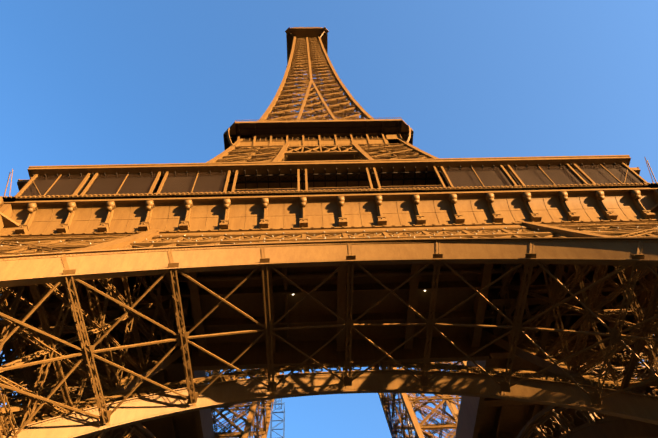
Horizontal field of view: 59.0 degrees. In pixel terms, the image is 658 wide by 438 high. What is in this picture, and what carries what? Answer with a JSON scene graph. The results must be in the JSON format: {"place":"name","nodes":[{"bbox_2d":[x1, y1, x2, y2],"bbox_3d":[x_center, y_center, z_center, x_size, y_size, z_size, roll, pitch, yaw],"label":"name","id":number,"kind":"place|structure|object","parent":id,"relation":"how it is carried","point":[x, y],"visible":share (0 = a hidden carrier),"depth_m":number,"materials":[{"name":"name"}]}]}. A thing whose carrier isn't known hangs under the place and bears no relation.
{"place":"outdoors","nodes":[
{"label":"outdoors","id":0,"kind":"place"},
{"bbox_2d":[296,39,317,58],"bbox_3d":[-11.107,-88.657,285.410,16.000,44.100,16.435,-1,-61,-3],"label":"eiffel tower campanile","id":1,"kind":"structure","parent":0,"point":[303,54],"depth_m":266.51,"materials":[{"name":"brown metal"}]},
{"bbox_2d":[241,135,388,160],"bbox_3d":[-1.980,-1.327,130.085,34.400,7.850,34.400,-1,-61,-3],"label":"eiffel tower second floor decks","id":2,"kind":"object","parent":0,"point":[319,157],"depth_m":119.31,"materials":[{"name":"brown metal"}]},
{"bbox_2d":[223,117,413,155],"bbox_3d":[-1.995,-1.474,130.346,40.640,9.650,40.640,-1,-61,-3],"label":"second floor platform","id":3,"kind":"structure","parent":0,"point":[392,138],"depth_m":122.34,"materials":[{"name":"brown paint"}]},
{"bbox_2d":[224,121,412,149],"bbox_3d":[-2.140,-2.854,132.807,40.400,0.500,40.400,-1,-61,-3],"label":"eiffel tower soffit","id":4,"kind":"structure","parent":3,"relation":"attached to","point":[303,128],"depth_m":123.78,"materials":[{"name":"brown paint"}]},
{"bbox_2d":[239,135,398,140],"bbox_3d":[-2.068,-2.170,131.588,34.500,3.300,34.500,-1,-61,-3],"label":"eiffel tower second floor glazing","id":5,"kind":"structure","parent":3,"relation":"attached to","point":[314,138],"depth_m":124.06,"materials":[{"name":"black glass"}]},
{"bbox_2d":[231,36,407,146],"bbox_3d":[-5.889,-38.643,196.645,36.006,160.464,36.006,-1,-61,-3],"label":"eiffel tower upper shaft","id":6,"kind":"object","parent":3,"relation":"on","point":[282,104],"visible":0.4,"depth_m":180.31,"materials":[{"name":"brown metal"}]},
{"bbox_2d":[285,27,328,66],"bbox_3d":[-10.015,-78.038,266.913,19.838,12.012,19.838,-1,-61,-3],"label":"observation deck","id":7,"kind":"structure","parent":6,"relation":"on","point":[308,32],"depth_m":262.90,"materials":[{"name":"brown paint"}]},
{"bbox_2d":[4,162,653,200],"bbox_3d":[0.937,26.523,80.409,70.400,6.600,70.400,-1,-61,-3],"label":"gallery frame","id":8,"kind":"object","parent":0,"point":[359,173],"visible":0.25,"depth_m":65.14,"materials":[{"name":"brown metal"}]},
{"bbox_2d":[0,0,657,437],"label":"sky","id":9,"kind":"structure","parent":0,"point":[83,82],"materials":[{"name":"blue"}]},
{"bbox_2d":[17,164,644,195],"bbox_3d":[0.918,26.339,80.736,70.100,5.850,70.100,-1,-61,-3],"label":"eiffel tower gallery screens","id":10,"kind":"object","parent":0,"point":[164,184],"depth_m":63.74,"materials":[{"name":"brown metal"}]},
{"label":"ground","id":11,"kind":"structure","parent":0,"visible":0},
{"bbox_2d":[0,143,657,437],"bbox_3d":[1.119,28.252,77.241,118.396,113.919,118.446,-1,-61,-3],"label":"tower legs","id":12,"kind":"object","parent":11,"relation":"on","point":[122,380],"visible":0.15,"depth_m":56.66,"materials":[{"name":"brown paint"}]},
{"bbox_2d":[284,145,358,154],"bbox_3d":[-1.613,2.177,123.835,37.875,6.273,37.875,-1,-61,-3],"label":"eiffel tower girders","id":13,"kind":"object","parent":12,"relation":"attached to","point":[329,150],"visible":0.21,"depth_m":114.16,"materials":[{"name":"brown metal"}]},
{"bbox_2d":[0,155,657,437],"bbox_3d":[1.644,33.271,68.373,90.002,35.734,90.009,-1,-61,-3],"label":"eiffel tower ironwork","id":14,"kind":"object","parent":12,"relation":"on","point":[360,299],"visible":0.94,"depth_m":57.82,"materials":[{"name":"brown metal"}]},
{"bbox_2d":[0,190,657,420],"bbox_3d":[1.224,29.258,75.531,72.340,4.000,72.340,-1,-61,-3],"label":"frieze","id":15,"kind":"object","parent":14,"relation":"on","point":[280,212],"visible":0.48,"depth_m":59.29,"materials":[{"name":"brown paint"}]},
{"bbox_2d":[1,225,657,246],"bbox_3d":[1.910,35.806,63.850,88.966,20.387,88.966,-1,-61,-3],"label":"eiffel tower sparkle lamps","id":16,"kind":"object","parent":14,"relation":"on","point":[325,237],"visible":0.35,"depth_m":53.77,"materials":[{"name":"brown"}]},
{"bbox_2d":[270,398,405,437],"bbox_3d":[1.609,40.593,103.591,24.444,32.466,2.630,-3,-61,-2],"label":"blue maintenance scaffold masts","id":17,"kind":"object","parent":14,"relation":"on","point":[283,420],"visible":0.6,"depth_m":108.56,"materials":[{"name":"blue metal"}]}
]}

